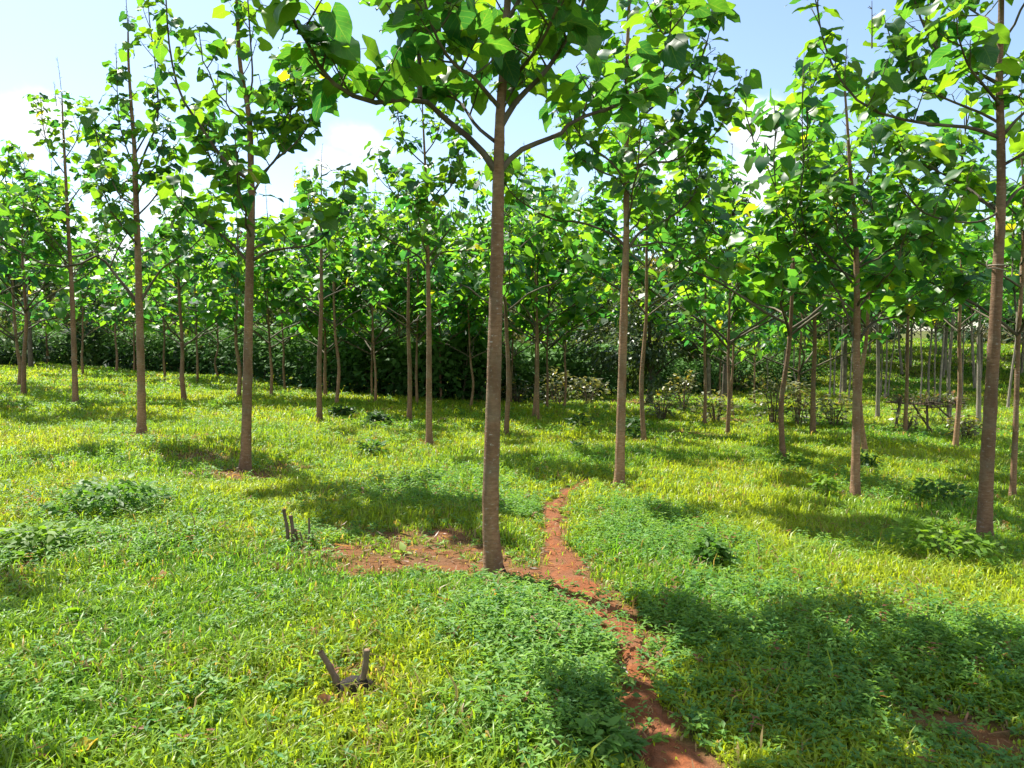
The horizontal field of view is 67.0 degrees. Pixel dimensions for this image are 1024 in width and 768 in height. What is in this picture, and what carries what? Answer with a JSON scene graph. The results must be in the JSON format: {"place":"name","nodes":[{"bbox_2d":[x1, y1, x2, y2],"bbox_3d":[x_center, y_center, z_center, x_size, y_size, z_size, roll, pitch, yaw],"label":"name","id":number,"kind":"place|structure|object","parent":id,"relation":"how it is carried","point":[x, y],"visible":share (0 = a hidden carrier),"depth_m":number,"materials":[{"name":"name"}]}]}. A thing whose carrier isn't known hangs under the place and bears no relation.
{"place":"outdoors","nodes":[
{"label":"outdoors","id":0,"kind":"place"},
{"bbox_2d":[0,287,1023,767],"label":"ground","id":1,"kind":"structure","parent":0,"point":[710,761],"depth_m":5.55,"materials":[{"name":"brown soil"}]},
{"bbox_2d":[0,140,63,293],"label":"plantation tree","id":2,"kind":"object","parent":1,"relation":"on","point":[10,237],"visible":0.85,"depth_m":15.43,"materials":[{"name":"green plant"}]},
{"bbox_2d":[7,272,75,363],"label":"plantation tree","id":3,"kind":"object","parent":1,"relation":"on","point":[63,321],"visible":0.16,"depth_m":40.68,"materials":[{"name":"green plant"}]},
{"bbox_2d":[0,519,93,563],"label":"weed clump","id":4,"kind":"object","parent":1,"relation":"on","point":[29,536],"visible":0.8,"depth_m":5.27,"materials":[{"name":"green plant"}]},
{"bbox_2d":[7,59,116,403],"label":"plantation tree","id":5,"kind":"object","parent":1,"relation":"on","point":[69,207],"visible":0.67,"depth_m":16.09,"materials":[{"name":"green plant"}]},
{"bbox_2d":[0,160,126,385],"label":"plantation tree","id":6,"kind":"object","parent":1,"relation":"on","point":[61,309],"visible":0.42,"depth_m":22.01,"materials":[{"name":"green plant"}]},
{"bbox_2d":[0,242,127,366],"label":"broad tree","id":7,"kind":"object","parent":1,"relation":"on","point":[30,342],"visible":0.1,"depth_m":35.87,"materials":[{"name":"green plant"}]},
{"bbox_2d":[0,152,133,395],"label":"plantation tree","id":8,"kind":"object","parent":1,"relation":"on","point":[5,268],"visible":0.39,"depth_m":18.50,"materials":[{"name":"green plant"}]},
{"bbox_2d":[20,256,133,374],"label":"plantation tree","id":9,"kind":"object","parent":1,"relation":"on","point":[57,327],"visible":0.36,"depth_m":29.80,"materials":[{"name":"green plant"}]},
{"bbox_2d":[56,596,100,625],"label":"weed clump","id":10,"kind":"object","parent":1,"relation":"on","point":[75,608],"visible":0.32,"depth_m":4.11,"materials":[{"name":"green plant"}]},
{"bbox_2d":[35,473,176,525],"bbox_3d":[-3.380,0.965,6.475,1.042,0.373,1.058,0,3,0],"label":"weed clump","id":11,"kind":"object","parent":1,"relation":"on","point":[113,495],"visible":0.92,"depth_m":6.42,"materials":[{"name":"green plant"}]},
{"bbox_2d":[0,0,229,435],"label":"plantation tree","id":12,"kind":"object","parent":1,"relation":"on","point":[117,77],"visible":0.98,"depth_m":11.34,"materials":[{"name":"green plant"}]},
{"bbox_2d":[81,256,150,370],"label":"plantation tree","id":13,"kind":"object","parent":1,"relation":"on","point":[91,318],"visible":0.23,"depth_m":33.96,"materials":[{"name":"green plant"}]},
{"bbox_2d":[87,261,170,369],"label":"plantation tree","id":14,"kind":"object","parent":1,"relation":"on","point":[121,329],"visible":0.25,"depth_m":35.81,"materials":[{"name":"green plant"}]},
{"bbox_2d":[98,244,219,379],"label":"plantation tree","id":15,"kind":"object","parent":1,"relation":"on","point":[105,291],"visible":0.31,"depth_m":27.66,"materials":[{"name":"green plant"}]},
{"bbox_2d":[111,168,244,400],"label":"plantation tree","id":16,"kind":"object","parent":1,"relation":"on","point":[179,272],"visible":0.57,"depth_m":18.63,"materials":[{"name":"green plant"}]},
{"bbox_2d":[143,217,257,382],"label":"plantation tree","id":17,"kind":"object","parent":1,"relation":"on","point":[193,323],"visible":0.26,"depth_m":25.60,"materials":[{"name":"green plant"}]},
{"bbox_2d":[166,247,277,376],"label":"plantation tree","id":18,"kind":"object","parent":1,"relation":"on","point":[200,329],"visible":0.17,"depth_m":29.90,"materials":[{"name":"green plant"}]},
{"bbox_2d":[141,201,319,395],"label":"plantation tree","id":19,"kind":"object","parent":1,"relation":"on","point":[228,247],"visible":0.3,"depth_m":19.87,"materials":[{"name":"green plant"}]},
{"bbox_2d":[149,0,367,471],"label":"plantation tree","id":20,"kind":"object","parent":1,"relation":"on","point":[227,178],"visible":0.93,"depth_m":8.87,"materials":[{"name":"green plant"}]},
{"bbox_2d":[205,208,317,389],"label":"plantation tree","id":21,"kind":"object","parent":1,"relation":"on","point":[282,338],"visible":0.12,"depth_m":25.28,"materials":[{"name":"green plant"}]},
{"bbox_2d":[190,185,341,396],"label":"plantation tree","id":22,"kind":"object","parent":1,"relation":"on","point":[214,294],"visible":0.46,"depth_m":19.97,"materials":[{"name":"green plant"}]},
{"bbox_2d":[282,508,312,546],"bbox_3d":[-1.613,1.101,5.845,0.226,0.334,0.086,0,3,0],"label":"dead stem cluster","id":23,"kind":"object","parent":1,"relation":"on","point":[293,530],"visible":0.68,"depth_m":5.82,"materials":[{"name":"brown wood"}]},
{"bbox_2d":[268,216,370,395],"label":"plantation tree","id":24,"kind":"object","parent":1,"relation":"on","point":[346,332],"visible":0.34,"depth_m":20.82,"materials":[{"name":"green plant"}]},
{"bbox_2d":[268,143,384,421],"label":"plantation tree","id":25,"kind":"object","parent":1,"relation":"on","point":[327,275],"visible":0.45,"depth_m":14.92,"materials":[{"name":"green plant"}]},
{"bbox_2d":[261,181,414,403],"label":"plantation tree","id":26,"kind":"object","parent":1,"relation":"on","point":[303,301],"visible":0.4,"depth_m":18.95,"materials":[{"name":"green plant"}]},
{"bbox_2d":[326,405,355,416],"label":"weed clump","id":27,"kind":"object","parent":1,"relation":"on","point":[339,410],"visible":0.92,"depth_m":16.29,"materials":[{"name":"green plant"}]},
{"bbox_2d":[318,648,375,693],"bbox_3d":[-0.734,1.301,3.470,0.260,0.256,0.120,0,3,0],"label":"forked stump","id":28,"kind":"object","parent":1,"relation":"on","point":[335,677],"visible":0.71,"depth_m":3.44,"materials":[{"name":"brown wood"}]},
{"bbox_2d":[302,239,413,338],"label":"plantation tree","id":29,"kind":"object","parent":1,"relation":"on","point":[377,316],"visible":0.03,"depth_m":24.50,"materials":[{"name":"green plant"}]},
{"bbox_2d":[289,188,436,396],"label":"plantation tree","id":30,"kind":"object","parent":1,"relation":"on","point":[395,301],"visible":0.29,"depth_m":21.22,"materials":[{"name":"green plant"}]},
{"bbox_2d":[304,183,431,400],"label":"plantation tree","id":31,"kind":"object","parent":1,"relation":"on","point":[328,314],"visible":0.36,"depth_m":19.69,"materials":[{"name":"green plant"}]},
{"bbox_2d":[354,438,390,456],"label":"weed clump","id":32,"kind":"object","parent":1,"relation":"on","point":[364,446],"visible":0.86,"depth_m":10.94,"materials":[{"name":"green plant"}]},
{"bbox_2d":[363,410,393,424],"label":"weed clump","id":33,"kind":"object","parent":1,"relation":"on","point":[376,416],"visible":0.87,"depth_m":15.02,"materials":[{"name":"green plant"}]},
{"bbox_2d":[336,209,455,358],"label":"plantation tree","id":34,"kind":"object","parent":1,"relation":"on","point":[443,326],"visible":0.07,"depth_m":23.18,"materials":[{"name":"green plant"}]},
{"bbox_2d":[345,162,475,422],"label":"plantation tree","id":35,"kind":"object","parent":1,"relation":"on","point":[372,257],"visible":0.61,"depth_m":16.05,"materials":[{"name":"green plant"}]},
{"bbox_2d":[0,323,828,401],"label":"hedge","id":36,"kind":"object","parent":1,"relation":"on","point":[454,369],"visible":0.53,"depth_m":26.80,"materials":[{"name":"green plant"}]},
{"bbox_2d":[346,189,487,403],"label":"plantation tree","id":37,"kind":"object","parent":1,"relation":"on","point":[444,312],"visible":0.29,"depth_m":19.29,"materials":[{"name":"green plant"}]},
{"bbox_2d":[352,103,516,444],"bbox_3d":[-1.260,-1.919,11.962,2.108,5.825,2.107,-3,4,-43],"label":"plantation tree","id":38,"kind":"object","parent":1,"relation":"on","point":[434,249],"visible":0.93,"depth_m":11.90,"materials":[{"name":"green plant"}]},
{"bbox_2d":[364,225,507,399],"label":"plantation tree","id":39,"kind":"object","parent":1,"relation":"on","point":[453,328],"visible":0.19,"depth_m":20.66,"materials":[{"name":"green plant"}]},
{"bbox_2d":[396,190,549,406],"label":"plantation tree","id":40,"kind":"object","parent":1,"relation":"on","point":[481,326],"visible":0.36,"depth_m":20.09,"materials":[{"name":"green plant"}]},
{"bbox_2d":[261,0,734,576],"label":"plantation tree","id":41,"kind":"object","parent":1,"relation":"on","point":[505,40],"visible":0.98,"depth_m":5.20,"materials":[{"name":"green plant"}]},
{"bbox_2d":[399,149,617,436],"bbox_3d":[-0.101,-1.705,14.252,2.805,5.470,3.168,-3,4,-44],"label":"plantation tree","id":42,"kind":"object","parent":1,"relation":"on","point":[515,205],"visible":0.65,"depth_m":14.03,"materials":[{"name":"green plant"}]},
{"bbox_2d":[0,300,1023,767],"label":"grass","id":43,"kind":"structure","parent":1,"relation":"on","point":[254,734],"depth_m":5.47,"materials":[{"name":"green plant"}]},
{"bbox_2d":[0,370,1023,767],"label":"weeds","id":44,"kind":"object","parent":1,"relation":"on","point":[600,686],"visible":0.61,"depth_m":4.26,"materials":[{"name":"green plant"}]},
{"bbox_2d":[0,213,1023,391],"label":"woodland","id":45,"kind":"object","parent":1,"relation":"on","point":[7,356],"visible":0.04,"depth_m":45.30,"materials":[{"name":"green plant"}]},
{"bbox_2d":[4,424,1020,767],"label":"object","id":46,"kind":"structure","parent":1,"relation":"on","point":[534,568],"depth_m":5.66,"materials":[{"name":"red soil"}]},
{"bbox_2d":[449,252,576,401],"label":"plantation tree","id":47,"kind":"object","parent":1,"relation":"on","point":[483,341],"visible":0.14,"depth_m":22.06,"materials":[{"name":"green plant"}]},
{"bbox_2d":[501,373,533,402],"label":"twiggy shrub","id":48,"kind":"object","parent":1,"relation":"on","point":[516,394],"visible":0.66,"depth_m":23.21,"materials":[{"name":"green plant"}]},
{"bbox_2d":[439,166,622,420],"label":"plantation tree","id":49,"kind":"object","parent":1,"relation":"on","point":[581,298],"visible":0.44,"depth_m":17.29,"materials":[{"name":"green plant"}]},
{"bbox_2d":[446,161,616,416],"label":"plantation tree","id":50,"kind":"object","parent":1,"relation":"on","point":[552,241],"visible":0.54,"depth_m":18.30,"materials":[{"name":"green plant"}]},
{"bbox_2d":[431,182,648,407],"bbox_3d":[1.166,-2.397,20.891,5.363,6.223,5.514,2,4,39],"label":"plantation tree","id":51,"kind":"object","parent":1,"relation":"on","point":[614,296],"visible":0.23,"depth_m":20.80,"materials":[{"name":"green plant"}]},
{"bbox_2d":[539,366,583,402],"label":"twiggy shrub","id":52,"kind":"object","parent":1,"relation":"on","point":[559,397],"visible":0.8,"depth_m":23.12,"materials":[{"name":"green plant"}]},
{"bbox_2d":[507,229,650,408],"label":"plantation tree","id":53,"kind":"object","parent":1,"relation":"on","point":[614,316],"visible":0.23,"depth_m":20.89,"materials":[{"name":"green plant"}]},
{"bbox_2d":[566,376,610,405],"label":"twiggy shrub","id":54,"kind":"object","parent":1,"relation":"on","point":[588,399],"visible":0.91,"depth_m":23.03,"materials":[{"name":"green plant"}]},
{"bbox_2d":[562,711,649,767],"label":"weed clump","id":55,"kind":"object","parent":1,"relation":"on","point":[628,736],"visible":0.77,"depth_m":3.06,"materials":[{"name":"green plant"}]},
{"bbox_2d":[473,0,761,486],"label":"plantation tree","id":56,"kind":"object","parent":1,"relation":"on","point":[636,181],"visible":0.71,"depth_m":8.93,"materials":[{"name":"green plant"}]},
{"bbox_2d":[544,478,707,767],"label":"path","id":57,"kind":"structure","parent":1,"relation":"on","point":[669,753],"depth_m":4.11,"materials":[{"name":"red soil"}]},
{"bbox_2d":[543,123,729,440],"bbox_3d":[2.306,-1.791,13.928,3.087,5.829,3.113,1,3,16],"label":"plantation tree","id":58,"kind":"object","parent":1,"relation":"on","point":[573,243],"visible":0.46,"depth_m":13.70,"materials":[{"name":"green plant"}]},
{"bbox_2d":[625,416,650,440],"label":"weed clump","id":59,"kind":"object","parent":1,"relation":"on","point":[632,420],"visible":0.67,"depth_m":14.42,"materials":[{"name":"green plant"}]},
{"bbox_2d":[563,249,734,403],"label":"dense tree","id":60,"kind":"object","parent":1,"relation":"on","point":[655,356],"visible":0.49,"depth_m":26.14,"materials":[{"name":"green plant"}]},
{"bbox_2d":[636,386,688,419],"bbox_3d":[3.849,0.497,19.438,1.387,0.915,1.248,0,3,0],"label":"twiggy shrub","id":61,"kind":"object","parent":1,"relation":"on","point":[661,415],"visible":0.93,"depth_m":19.35,"materials":[{"name":"green plant"}]},
{"bbox_2d":[665,368,703,411],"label":"twiggy shrub","id":62,"kind":"object","parent":1,"relation":"on","point":[684,390],"visible":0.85,"depth_m":22.73,"materials":[{"name":"green plant"}]},
{"bbox_2d":[635,216,763,423],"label":"plantation tree","id":63,"kind":"object","parent":1,"relation":"on","point":[739,318],"visible":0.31,"depth_m":18.70,"materials":[{"name":"green plant"}]},
{"bbox_2d":[687,529,741,567],"bbox_3d":[1.486,1.250,5.760,0.389,0.290,0.425,0,3,0],"label":"weed clump","id":64,"kind":"object","parent":1,"relation":"on","point":[718,545],"visible":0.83,"depth_m":5.71,"materials":[{"name":"green plant"}]},
{"bbox_2d":[671,168,758,397],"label":"spreading tree","id":65,"kind":"object","parent":1,"relation":"on","point":[703,175],"visible":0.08,"depth_m":33.90,"materials":[{"name":"green plant"}]},
{"bbox_2d":[689,389,741,422],"bbox_3d":[5.231,0.595,19.726,1.193,0.905,1.216,-1,3,-21],"label":"twiggy shrub","id":66,"kind":"object","parent":1,"relation":"on","point":[720,408],"visible":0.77,"depth_m":19.69,"materials":[{"name":"green plant"}]},
{"bbox_2d":[655,245,784,403],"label":"plantation tree","id":67,"kind":"object","parent":1,"relation":"on","point":[722,346],"visible":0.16,"depth_m":25.92,"materials":[{"name":"green plant"}]},
{"bbox_2d":[669,249,784,416],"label":"plantation tree","id":68,"kind":"object","parent":1,"relation":"on","point":[758,315],"visible":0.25,"depth_m":22.16,"materials":[{"name":"green plant"}]},
{"bbox_2d":[589,143,865,433],"bbox_3d":[4.520,-1.985,16.185,4.900,6.213,4.189,-1,3,-17],"label":"plantation tree","id":69,"kind":"object","parent":1,"relation":"on","point":[691,305],"visible":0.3,"depth_m":16.43,"materials":[{"name":"green plant"}]},
{"bbox_2d":[713,252,800,403],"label":"plantation tree","id":70,"kind":"object","parent":1,"relation":"on","point":[778,347],"visible":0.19,"depth_m":28.01,"materials":[{"name":"green plant"}]},
{"bbox_2d":[747,367,801,422],"bbox_3d":[6.877,0.344,20.264,1.486,1.570,1.438,0,3,0],"label":"twiggy shrub","id":71,"kind":"object","parent":1,"relation":"on","point":[771,416],"visible":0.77,"depth_m":20.25,"materials":[{"name":"green plant"}]},
{"bbox_2d":[764,451,813,467],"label":"weed clump","id":72,"kind":"object","parent":1,"relation":"on","point":[800,459],"visible":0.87,"depth_m":11.70,"materials":[{"name":"green plant"}]},
{"bbox_2d":[749,314,839,393],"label":"plantation tree","id":73,"kind":"object","parent":1,"relation":"on","point":[808,349],"visible":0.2,"depth_m":36.13,"materials":[{"name":"green plant"}]},
{"bbox_2d":[775,377,818,425],"bbox_3d":[7.249,0.481,19.740,1.148,1.298,1.141,0,3,0],"label":"twiggy shrub","id":74,"kind":"object","parent":1,"relation":"on","point":[795,417],"visible":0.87,"depth_m":19.67,"materials":[{"name":"green plant"}]},
{"bbox_2d":[598,56,1007,463],"bbox_3d":[4.475,-1.875,11.720,5.017,6.321,5.159,3,4,44],"label":"plantation tree","id":75,"kind":"object","parent":1,"relation":"on","point":[821,111],"visible":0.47,"depth_m":11.66,"materials":[{"name":"green plant"}]},
{"bbox_2d":[699,202,918,418],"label":"plantation tree","id":76,"kind":"object","parent":1,"relation":"on","point":[886,324],"visible":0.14,"depth_m":19.98,"materials":[{"name":"green plant"}]},
{"bbox_2d":[734,200,906,433],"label":"plantation tree","id":77,"kind":"object","parent":1,"relation":"on","point":[813,329],"visible":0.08,"depth_m":16.53,"materials":[{"name":"green plant"}]},
{"bbox_2d":[801,393,851,426],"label":"twiggy shrub","id":78,"kind":"object","parent":1,"relation":"on","point":[831,412],"visible":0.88,"depth_m":19.89,"materials":[{"name":"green plant"}]},
{"bbox_2d":[807,472,848,500],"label":"weed clump","id":79,"kind":"object","parent":1,"relation":"on","point":[830,482],"visible":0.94,"depth_m":9.15,"materials":[{"name":"green plant"}]},
{"bbox_2d":[819,291,871,401],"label":"plantation tree","id":80,"kind":"object","parent":1,"relation":"on","point":[829,315],"visible":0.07,"depth_m":32.39,"materials":[{"name":"green plant"}]},
{"bbox_2d":[828,197,872,392],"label":"round tree","id":81,"kind":"object","parent":1,"relation":"on","point":[844,379],"visible":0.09,"depth_m":37.93,"materials":[{"name":"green plant"}]},
{"bbox_2d":[725,39,991,497],"bbox_3d":[4.132,-1.368,9.315,2.434,5.560,2.639,-3,4,-43],"label":"plantation tree","id":82,"kind":"object","parent":1,"relation":"on","point":[903,231],"visible":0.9,"depth_m":9.30,"materials":[{"name":"green plant"}]},
{"bbox_2d":[823,253,899,419],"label":"plantation tree","id":83,"kind":"object","parent":1,"relation":"on","point":[877,408],"visible":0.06,"depth_m":22.66,"materials":[{"name":"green plant"}]},
{"bbox_2d":[766,123,962,452],"bbox_3d":[6.272,-1.856,13.529,3.069,6.285,2.888,0,3,0],"label":"plantation tree","id":84,"kind":"object","parent":1,"relation":"on","point":[868,304],"visible":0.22,"depth_m":13.65,"materials":[{"name":"green plant"}]},
{"bbox_2d":[860,448,882,469],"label":"weed clump","id":85,"kind":"object","parent":1,"relation":"on","point":[866,458],"visible":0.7,"depth_m":12.03,"materials":[{"name":"green plant"}]},
{"bbox_2d":[846,192,957,432],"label":"plantation tree","id":86,"kind":"object","parent":1,"relation":"on","point":[906,397],"visible":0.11,"depth_m":18.11,"materials":[{"name":"green plant"}]},
{"bbox_2d":[783,0,1023,539],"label":"plantation tree","id":87,"kind":"object","parent":1,"relation":"on","point":[969,186],"visible":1,"depth_m":7.06,"materials":[{"name":"green plant"}]},
{"bbox_2d":[888,411,924,433],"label":"twiggy shrub","id":88,"kind":"object","parent":1,"relation":"on","point":[910,422],"visible":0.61,"depth_m":18.89,"materials":[{"name":"green plant"}]},
{"bbox_2d":[899,278,952,400],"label":"plantation tree","id":89,"kind":"object","parent":1,"relation":"on","point":[921,330],"visible":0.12,"depth_m":34.16,"materials":[{"name":"green plant"}]},
{"bbox_2d":[884,387,968,432],"bbox_3d":[10.415,0.708,19.376,2.286,1.280,0.939,0,3,0],"label":"bush","id":90,"kind":"object","parent":1,"relation":"on","point":[930,401],"visible":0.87,"depth_m":19.32,"materials":[{"name":"green plant"}]},
{"bbox_2d":[841,83,1023,499],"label":"plantation tree","id":91,"kind":"object","parent":1,"relation":"on","point":[969,255],"visible":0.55,"depth_m":9.86,"materials":[{"name":"green plant"}]},
{"bbox_2d":[906,280,970,395],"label":"plantation tree","id":92,"kind":"object","parent":1,"relation":"on","point":[963,314],"visible":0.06,"depth_m":36.54,"materials":[{"name":"green plant"}]},
{"bbox_2d":[908,478,969,505],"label":"weed clump","id":93,"kind":"object","parent":1,"relation":"on","point":[930,487],"visible":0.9,"depth_m":9.07,"materials":[{"name":"green plant"}]},
{"bbox_2d":[909,296,975,395],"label":"plantation tree","id":94,"kind":"object","parent":1,"relation":"on","point":[928,372],"visible":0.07,"depth_m":36.30,"materials":[{"name":"green plant"}]},
{"bbox_2d":[884,514,1011,571],"bbox_3d":[3.501,1.293,6.224,0.965,0.356,0.922,0,3,0],"label":"weed clump","id":95,"kind":"object","parent":1,"relation":"on","point":[981,544],"visible":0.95,"depth_m":6.18,"materials":[{"name":"green plant"}]},
{"bbox_2d":[919,276,979,399],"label":"plantation tree","id":96,"kind":"object","parent":1,"relation":"on","point":[941,365],"visible":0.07,"depth_m":34.95,"materials":[{"name":"green plant"}]},
{"bbox_2d":[899,235,1018,420],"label":"plantation tree","id":97,"kind":"object","parent":1,"relation":"on","point":[948,384],"visible":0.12,"depth_m":21.81,"materials":[{"name":"green plant"}]},
{"bbox_2d":[905,197,1018,447],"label":"plantation tree","id":98,"kind":"object","parent":1,"relation":"on","point":[955,441],"visible":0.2,"depth_m":15.73,"materials":[{"name":"green plant"}]},
{"bbox_2d":[943,412,981,439],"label":"twiggy shrub","id":99,"kind":"object","parent":1,"relation":"on","point":[965,430],"visible":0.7,"depth_m":17.64,"materials":[{"name":"green plant"}]},
{"bbox_2d":[941,271,988,397],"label":"plantation tree","id":100,"kind":"object","parent":1,"relation":"on","point":[982,322],"visible":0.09,"depth_m":36.55,"materials":[{"name":"green plant"}]},
{"bbox_2d":[920,154,1023,323],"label":"plantation tree","id":101,"kind":"object","parent":1,"relation":"on","point":[973,236],"visible":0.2,"depth_m":12.94,"materials":[{"name":"green plant"}]},
{"bbox_2d":[931,238,1023,422],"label":"plantation tree","id":102,"kind":"object","parent":1,"relation":"on","point":[1006,314],"visible":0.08,"depth_m":22.80,"materials":[{"name":"green plant"}]},
{"bbox_2d":[1001,264,1023,407],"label":"plantation tree","id":103,"kind":"object","parent":1,"relation":"on","point":[1009,388],"visible":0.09,"depth_m":30.96,"materials":[{"name":"green plant"}]},
{"bbox_2d":[0,0,1023,330],"label":"sky","id":104,"kind":"structure","parent":0,"point":[82,35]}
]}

